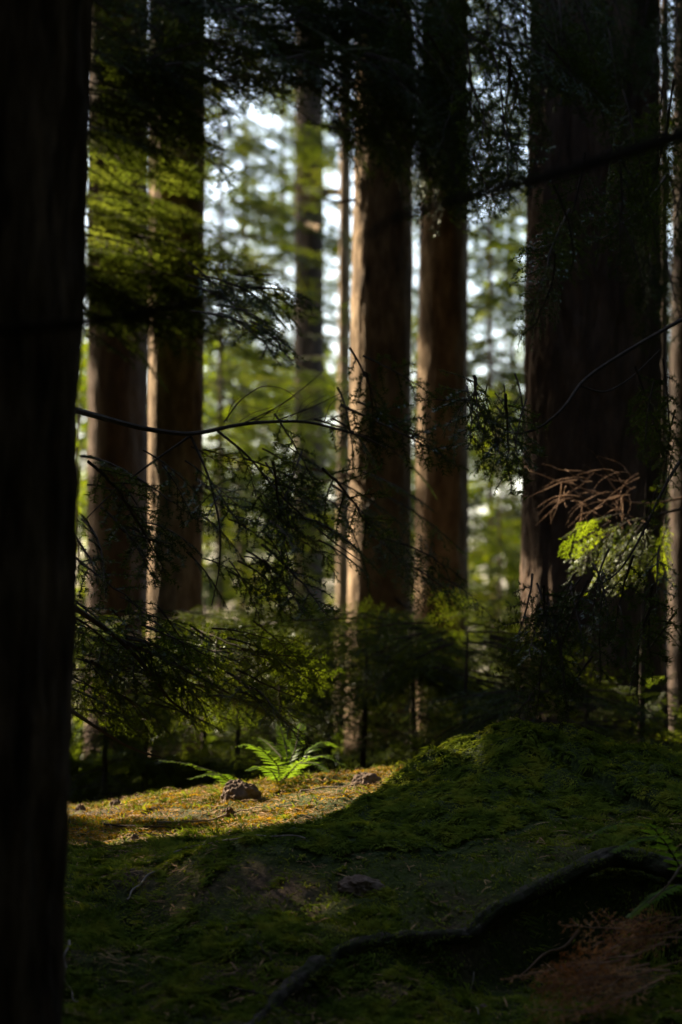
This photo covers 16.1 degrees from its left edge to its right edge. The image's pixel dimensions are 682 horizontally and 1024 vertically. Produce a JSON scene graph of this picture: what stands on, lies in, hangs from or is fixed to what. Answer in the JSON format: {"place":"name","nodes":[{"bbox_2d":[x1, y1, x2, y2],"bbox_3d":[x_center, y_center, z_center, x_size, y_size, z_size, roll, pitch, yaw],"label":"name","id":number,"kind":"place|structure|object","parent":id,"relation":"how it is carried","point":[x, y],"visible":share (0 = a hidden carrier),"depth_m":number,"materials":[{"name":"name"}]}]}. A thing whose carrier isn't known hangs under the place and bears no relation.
{"place":"outdoors","nodes":[
{"label":"outdoors","id":0,"kind":"place"},
{"bbox_2d":[62,764,681,1023],"bbox_3d":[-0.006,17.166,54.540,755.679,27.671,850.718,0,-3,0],"label":"ground","id":1,"kind":"structure","parent":0,"point":[577,893],"depth_m":7.21,"materials":[{"name":"brown plant"}]},
{"bbox_2d":[64,940,77,1001],"bbox_3d":[-0.758,1.277,6.738,0.034,0.123,0.388,1,-3,-10],"label":"stick","id":2,"kind":"object","parent":1,"relation":"on","point":[67,948],"visible":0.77,"depth_m":6.76,"materials":[{"name":"wood"}]},
{"bbox_2d":[73,327,87,736],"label":"leafy tree","id":3,"kind":"object","parent":1,"relation":"on","point":[83,394],"visible":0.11,"depth_m":26.95,"materials":[{"name":"green plant"}]},
{"bbox_2d":[74,804,86,811],"bbox_3d":[-1.006,1.169,9.351,0.055,0.084,0.046,0,-3,0],"label":"rock","id":4,"kind":"object","parent":1,"relation":"on","point":[79,807],"visible":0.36,"depth_m":9.35,"materials":[{"name":"grey stone"}]},
{"bbox_2d":[109,799,121,806],"bbox_3d":[-0.870,1.150,9.353,0.063,0.083,0.047,0,-3,0],"label":"rock","id":5,"kind":"object","parent":1,"relation":"on","point":[114,802],"visible":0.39,"depth_m":9.34,"materials":[{"name":"grey stone"}]},
{"bbox_2d":[130,834,138,841],"bbox_3d":[-0.718,1.142,8.400,0.035,0.048,0.030,0,-3,0],"label":"rock","id":6,"kind":"object","parent":1,"relation":"on","point":[134,836],"visible":0.47,"depth_m":8.39,"materials":[{"name":"grey stone"}]},
{"bbox_2d":[69,695,205,803],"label":"young hemlock","id":7,"kind":"object","parent":1,"relation":"on","point":[104,783],"visible":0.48,"depth_m":11.33,"materials":[{"name":"green plant"}]},
{"bbox_2d":[126,862,167,899],"bbox_3d":[-0.607,1.142,7.489,0.024,0.102,0.213,-2,-4,32],"label":"stick","id":8,"kind":"object","parent":1,"relation":"on","point":[145,877],"visible":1,"depth_m":7.49,"materials":[{"name":"brown wood"}]},
{"bbox_2d":[104,823,204,828],"bbox_3d":[-0.676,1.119,8.606,0.409,0.011,0.049,-1,-3,24],"label":"stick","id":9,"kind":"object","parent":1,"relation":"on","point":[106,824],"visible":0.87,"depth_m":8.59,"materials":[{"name":"brown wood"}]},
{"bbox_2d":[74,38,239,723],"bbox_3d":[-3.826,-3.143,34.311,5.352,15.578,5.202,1,-3,-13],"label":"fir tree","id":10,"kind":"object","parent":1,"relation":"on","point":[85,420],"visible":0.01,"depth_m":34.08,"materials":[{"name":"brown plant"}]},
{"bbox_2d":[83,0,267,758],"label":"conifer","id":11,"kind":"object","parent":1,"relation":"on","point":[132,98],"visible":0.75,"depth_m":12.81,"materials":[{"name":"brown plant"}]},
{"bbox_2d":[72,609,301,794],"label":"young hemlock","id":12,"kind":"object","parent":1,"relation":"on","point":[199,622],"visible":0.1,"depth_m":11.93,"materials":[{"name":"green plant"}]},
{"bbox_2d":[159,760,233,783],"bbox_3d":[-0.545,1.039,9.518,0.333,0.125,0.203,1,-3,-16],"label":"sword fern","id":13,"kind":"object","parent":1,"relation":"on","point":[226,777],"visible":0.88,"depth_m":9.56,"materials":[{"name":"green plant"}]},
{"bbox_2d":[0,0,398,1023],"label":"conifer","id":14,"kind":"object","parent":1,"relation":"on","point":[44,104],"visible":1,"depth_m":5.11,"materials":[{"name":"green plant"}]},
{"bbox_2d":[73,8,336,740],"bbox_3d":[-1.546,-1.218,27.183,4.017,9.658,3.904,1,-3,-11],"label":"fir tree","id":15,"kind":"object","parent":1,"relation":"on","point":[223,588],"visible":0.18,"depth_m":27.20,"materials":[{"name":"green plant"}]},
{"bbox_2d":[74,596,339,802],"bbox_3d":[-0.816,1.145,12.575,1.763,1.410,1.495,0,-3,0],"label":"young hemlock","id":16,"kind":"object","parent":1,"relation":"on","point":[212,752],"visible":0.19,"depth_m":12.46,"materials":[{"name":"green plant"}]},
{"bbox_2d":[156,807,261,823],"bbox_3d":[-0.477,1.104,8.808,0.419,0.048,0.073,2,-4,-35],"label":"stick","id":17,"kind":"object","parent":1,"relation":"on","point":[183,821],"visible":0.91,"depth_m":8.77,"materials":[{"name":"brown wood"}]},
{"bbox_2d":[78,2,351,736],"bbox_3d":[-1.219,-3.133,33.142,4.786,14.520,4.571,0,-3,-7],"label":"fir tree","id":18,"kind":"object","parent":1,"relation":"on","point":[229,159],"visible":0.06,"depth_m":32.85,"materials":[{"name":"green plant"}]},
{"bbox_2d":[222,807,233,817],"bbox_3d":[-0.416,1.116,8.903,0.046,0.062,0.040,0,-3,0],"label":"rock","id":19,"kind":"object","parent":1,"relation":"on","point":[228,810],"visible":0.62,"depth_m":8.89,"materials":[{"name":"grey stone"}]},
{"bbox_2d":[79,598,384,778],"bbox_3d":[-0.522,0.953,11.548,1.531,1.081,1.043,0,-3,0],"label":"young hemlock","id":20,"kind":"object","parent":1,"relation":"on","point":[164,720],"visible":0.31,"depth_m":11.55,"materials":[{"name":"green plant"}]},
{"bbox_2d":[174,835,304,853],"bbox_3d":[-0.324,1.049,7.624,0.483,0.079,0.076,-2,-4,37],"label":"stick","id":21,"kind":"object","parent":1,"relation":"on","point":[186,847],"visible":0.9,"depth_m":7.59,"materials":[{"name":"brown wood"}]},
{"bbox_2d":[220,779,261,801],"bbox_3d":[-0.380,1.109,9.301,0.169,0.162,0.132,0,-3,0],"label":"rock","id":22,"kind":"object","parent":1,"relation":"on","point":[237,789],"visible":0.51,"depth_m":9.27,"materials":[{"name":"grey stone"}]},
{"bbox_2d":[86,0,401,781],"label":"conifer","id":23,"kind":"object","parent":1,"relation":"on","point":[173,211],"visible":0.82,"depth_m":12.89,"materials":[{"name":"green plant"}]},
{"bbox_2d":[203,341,325,729],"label":"leafy tree","id":24,"kind":"object","parent":1,"relation":"on","point":[213,412],"visible":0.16,"depth_m":29.14,"materials":[{"name":"green plant"}]},
{"bbox_2d":[202,503,335,675],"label":"leafy tree","id":25,"kind":"object","parent":1,"relation":"on","point":[236,566],"visible":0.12,"depth_m":31.87,"materials":[{"name":"green plant"}]},
{"bbox_2d":[182,685,362,789],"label":"young hemlock","id":26,"kind":"object","parent":1,"relation":"on","point":[257,734],"visible":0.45,"depth_m":11.10,"materials":[{"name":"green plant"}]},
{"bbox_2d":[203,0,353,735],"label":"conifer","id":27,"kind":"object","parent":1,"relation":"on","point":[312,191],"visible":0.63,"depth_m":25.21,"materials":[{"name":"green plant"}]},
{"bbox_2d":[230,487,336,745],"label":"fir tree","id":28,"kind":"object","parent":1,"relation":"on","point":[315,574],"visible":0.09,"depth_m":24.48,"materials":[{"name":"green plant"}]},
{"bbox_2d":[236,722,346,781],"bbox_3d":[-0.196,0.977,9.736,0.445,0.256,0.689,0,-3,0],"label":"sword fern","id":29,"kind":"object","parent":1,"relation":"on","point":[281,772],"visible":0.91,"depth_m":9.82,"materials":[{"name":"green plant"}]},
{"bbox_2d":[248,345,337,714],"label":"leafy tree","id":30,"kind":"object","parent":1,"relation":"on","point":[335,371],"visible":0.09,"depth_m":27.43,"materials":[{"name":"green plant"}]},
{"bbox_2d":[203,12,415,728],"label":"fir tree","id":31,"kind":"object","parent":1,"relation":"on","point":[292,200],"visible":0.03,"depth_m":40.35,"materials":[{"name":"green plant"}]},
{"bbox_2d":[196,595,427,778],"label":"young hemlock","id":32,"kind":"object","parent":1,"relation":"on","point":[388,713],"visible":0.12,"depth_m":12.22,"materials":[{"name":"green plant"}]},
{"bbox_2d":[214,239,414,736],"bbox_3d":[-0.171,-0.057,31.001,3.256,7.642,3.110,0,-3,-8],"label":"fir tree","id":33,"kind":"object","parent":1,"relation":"on","point":[328,347],"visible":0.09,"depth_m":31.14,"materials":[{"name":"green plant"}]},
{"bbox_2d":[300,784,355,791],"bbox_3d":[-0.050,1.061,9.308,0.218,0.030,0.036,0,-3,0],"label":"stick","id":34,"kind":"object","parent":1,"relation":"on","point":[325,787],"visible":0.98,"depth_m":9.31,"materials":[{"name":"brown wood"}]},
{"bbox_2d":[335,1,351,748],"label":"conifer","id":35,"kind":"object","parent":1,"relation":"on","point":[344,329],"visible":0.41,"depth_m":23.07,"materials":[{"name":"brown plant"}]},
{"bbox_2d":[188,595,527,768],"bbox_3d":[0.088,0.947,11.714,1.689,1.090,1.157,0,-3,0],"label":"young hemlock","id":36,"kind":"object","parent":1,"relation":"on","point":[436,688],"visible":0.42,"depth_m":11.65,"materials":[{"name":"green plant"}]},
{"bbox_2d":[337,874,384,896],"bbox_3d":[0.062,1.138,7.251,0.156,0.101,0.128,0,-3,0],"label":"rock","id":37,"kind":"object","parent":1,"relation":"on","point":[358,884],"visible":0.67,"depth_m":7.20,"materials":[{"name":"grey stone"}]},
{"bbox_2d":[352,772,381,785],"bbox_3d":[0.100,1.060,9.356,0.132,0.104,0.102,0,-3,0],"label":"rock","id":38,"kind":"object","parent":1,"relation":"on","point":[364,778],"visible":0.53,"depth_m":9.33,"materials":[{"name":"grey stone"}]},
{"bbox_2d":[62,750,681,1023],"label":"moss","id":39,"kind":"object","parent":1,"relation":"on","point":[401,1011],"visible":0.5,"depth_m":6.99,"materials":[{"name":"green plant"}]},
{"bbox_2d":[69,723,681,803],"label":"undergrowth","id":40,"kind":"object","parent":1,"relation":"on","point":[192,771],"visible":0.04,"depth_m":12.01,"materials":[{"name":"green plant"}]},
{"bbox_2d":[284,0,497,761],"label":"conifer","id":41,"kind":"object","parent":1,"relation":"on","point":[381,386],"visible":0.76,"depth_m":12.48,"materials":[{"name":"brown plant"}]},
{"bbox_2d":[310,602,506,774],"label":"young hemlock","id":42,"kind":"object","parent":1,"relation":"on","point":[413,720],"visible":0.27,"depth_m":11.93,"materials":[{"name":"green plant"}]},
{"bbox_2d":[384,981,434,1009],"bbox_3d":[0.198,1.331,6.676,0.028,0.061,0.301,-2,-3,30],"label":"stick","id":43,"kind":"object","parent":1,"relation":"on","point":[393,1004],"visible":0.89,"depth_m":6.61,"materials":[{"name":"brown wood"}]},
{"bbox_2d":[324,20,505,704],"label":"fir tree","id":44,"kind":"object","parent":1,"relation":"on","point":[414,344],"visible":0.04,"depth_m":44.19,"materials":[{"name":"brown plant"}]},
{"bbox_2d":[331,0,527,721],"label":"fir tree","id":45,"kind":"object","parent":1,"relation":"on","point":[489,259],"visible":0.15,"depth_m":29.27,"materials":[{"name":"green plant"}]},
{"bbox_2d":[206,716,681,867],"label":"moss mound","id":46,"kind":"object","parent":1,"relation":"on","point":[449,797],"visible":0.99,"depth_m":8.12,"materials":[{"name":"green plant"}]},
{"bbox_2d":[410,456,477,617],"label":"leafy tree","id":47,"kind":"object","parent":1,"relation":"on","point":[412,609],"visible":0.06,"depth_m":29.97,"materials":[{"name":"green plant"}]},
{"bbox_2d":[372,588,520,755],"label":"young hemlock","id":48,"kind":"object","parent":1,"relation":"on","point":[498,613],"visible":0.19,"depth_m":13.53,"materials":[{"name":"green plant"}]},
{"bbox_2d":[385,0,527,744],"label":"conifer","id":49,"kind":"object","parent":1,"relation":"on","point":[443,235],"visible":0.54,"depth_m":15.87,"materials":[{"name":"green plant"}]},
{"bbox_2d":[244,844,681,1023],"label":"tree root","id":50,"kind":"object","parent":1,"relation":"on","point":[306,975],"visible":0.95,"depth_m":7.00,"materials":[{"name":"brown plant"}]},
{"bbox_2d":[296,607,629,732],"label":"young hemlock","id":51,"kind":"object","parent":1,"relation":"on","point":[404,647],"visible":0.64,"depth_m":11.24,"materials":[{"name":"green plant"}]},
{"bbox_2d":[410,0,529,716],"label":"fir tree","id":52,"kind":"object","parent":1,"relation":"on","point":[512,353],"visible":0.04,"depth_m":42.46,"materials":[{"name":"green plant"}]},
{"bbox_2d":[478,1003,488,1010],"bbox_3d":[0.398,1.395,6.786,0.035,0.035,0.028,0,-3,0],"label":"rock","id":53,"kind":"object","parent":1,"relation":"on","point":[482,1005],"visible":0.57,"depth_m":6.78,"materials":[{"name":"grey stone"}]},
{"bbox_2d":[468,388,522,717],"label":"fir tree","id":54,"kind":"object","parent":1,"relation":"on","point":[499,569],"visible":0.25,"depth_m":23.06,"materials":[{"name":"green plant"}]},
{"bbox_2d":[468,373,523,640],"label":"leafy tree","id":55,"kind":"object","parent":1,"relation":"on","point":[490,527],"visible":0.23,"depth_m":28.02,"materials":[{"name":"green plant"}]},
{"bbox_2d":[468,207,525,702],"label":"leafy tree","id":56,"kind":"object","parent":1,"relation":"on","point":[517,237],"visible":0.17,"depth_m":31.13,"materials":[{"name":"green plant"}]},
{"bbox_2d":[355,78,681,730],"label":"hemlock","id":57,"kind":"object","parent":1,"relation":"on","point":[647,146],"visible":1,"depth_m":8.54,"materials":[{"name":"green plant"}]},
{"bbox_2d":[381,685,681,765],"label":"young hemlock","id":58,"kind":"object","parent":1,"relation":"on","point":[494,714],"visible":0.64,"depth_m":10.86,"materials":[{"name":"green plant"}]},
{"bbox_2d":[521,929,579,973],"bbox_3d":[0.617,1.296,7.125,0.244,0.116,0.013,3,-4,-40],"label":"stick","id":59,"kind":"object","parent":1,"relation":"on","point":[569,942],"visible":0.88,"depth_m":7.14,"materials":[{"name":"brown wood"}]},
{"bbox_2d":[448,0,663,745],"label":"conifer","id":60,"kind":"object","parent":1,"relation":"on","point":[574,79],"visible":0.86,"depth_m":12.22,"materials":[{"name":"brown plant"}]},
{"bbox_2d":[496,7,672,625],"bbox_3d":[4.545,-3.503,36.335,6.471,17.215,4.881,0,-3,8],"label":"fir tree","id":61,"kind":"object","parent":1,"relation":"on","point":[669,334],"visible":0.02,"depth_m":36.12,"materials":[{"name":"green plant"}]},
{"bbox_2d":[539,676,639,743],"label":"young hemlock","id":62,"kind":"object","parent":1,"relation":"on","point":[587,714],"visible":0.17,"depth_m":11.27,"materials":[{"name":"green plant"}]},
{"bbox_2d":[500,905,681,1023],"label":"dead spray heap","id":63,"kind":"object","parent":1,"relation":"on","point":[610,976],"visible":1,"depth_m":6.49,"materials":[{"name":"brown plant"}]},
{"bbox_2d":[528,448,681,596],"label":"hemlock","id":64,"kind":"object","parent":1,"relation":"on","point":[580,548],"visible":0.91,"depth_m":10.31,"materials":[{"name":"green plant"}]},
{"bbox_2d":[582,823,681,918],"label":"sword fern","id":65,"kind":"object","parent":1,"relation":"on","point":[645,904],"visible":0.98,"depth_m":7.04,"materials":[{"name":"green plant"}]},
{"bbox_2d":[604,670,681,751],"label":"young hemlock","id":66,"kind":"object","parent":1,"relation":"on","point":[667,689],"visible":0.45,"depth_m":11.56,"materials":[{"name":"green plant"}]},
{"bbox_2d":[612,479,681,742],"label":"young hemlock","id":67,"kind":"object","parent":1,"relation":"on","point":[642,666],"visible":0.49,"depth_m":11.18,"materials":[{"name":"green plant"}]},
{"bbox_2d":[616,0,681,745],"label":"conifer","id":68,"kind":"object","parent":1,"relation":"on","point":[674,62],"visible":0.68,"depth_m":12.06,"materials":[{"name":"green plant"}]},
{"bbox_2d":[659,0,669,722],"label":"conifer","id":69,"kind":"object","parent":1,"relation":"on","point":[664,353],"visible":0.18,"depth_m":20.05,"materials":[{"name":"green plant"}]},
{"bbox_2d":[648,864,681,903],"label":"stick","id":70,"kind":"object","parent":1,"relation":"on","point":[671,880],"visible":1,"depth_m":6.56,"materials":[{"name":"brown wood"}]},
{"bbox_2d":[667,392,669,677],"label":"leafy tree","id":71,"kind":"object","parent":1,"relation":"on","point":[668,581],"visible":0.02,"depth_m":28.95,"materials":[{"name":"green plant"}]},
{"bbox_2d":[72,0,672,714],"label":"sky","id":72,"kind":"structure","parent":0,"point":[334,216],"materials":[{"name":"white"}]}
]}

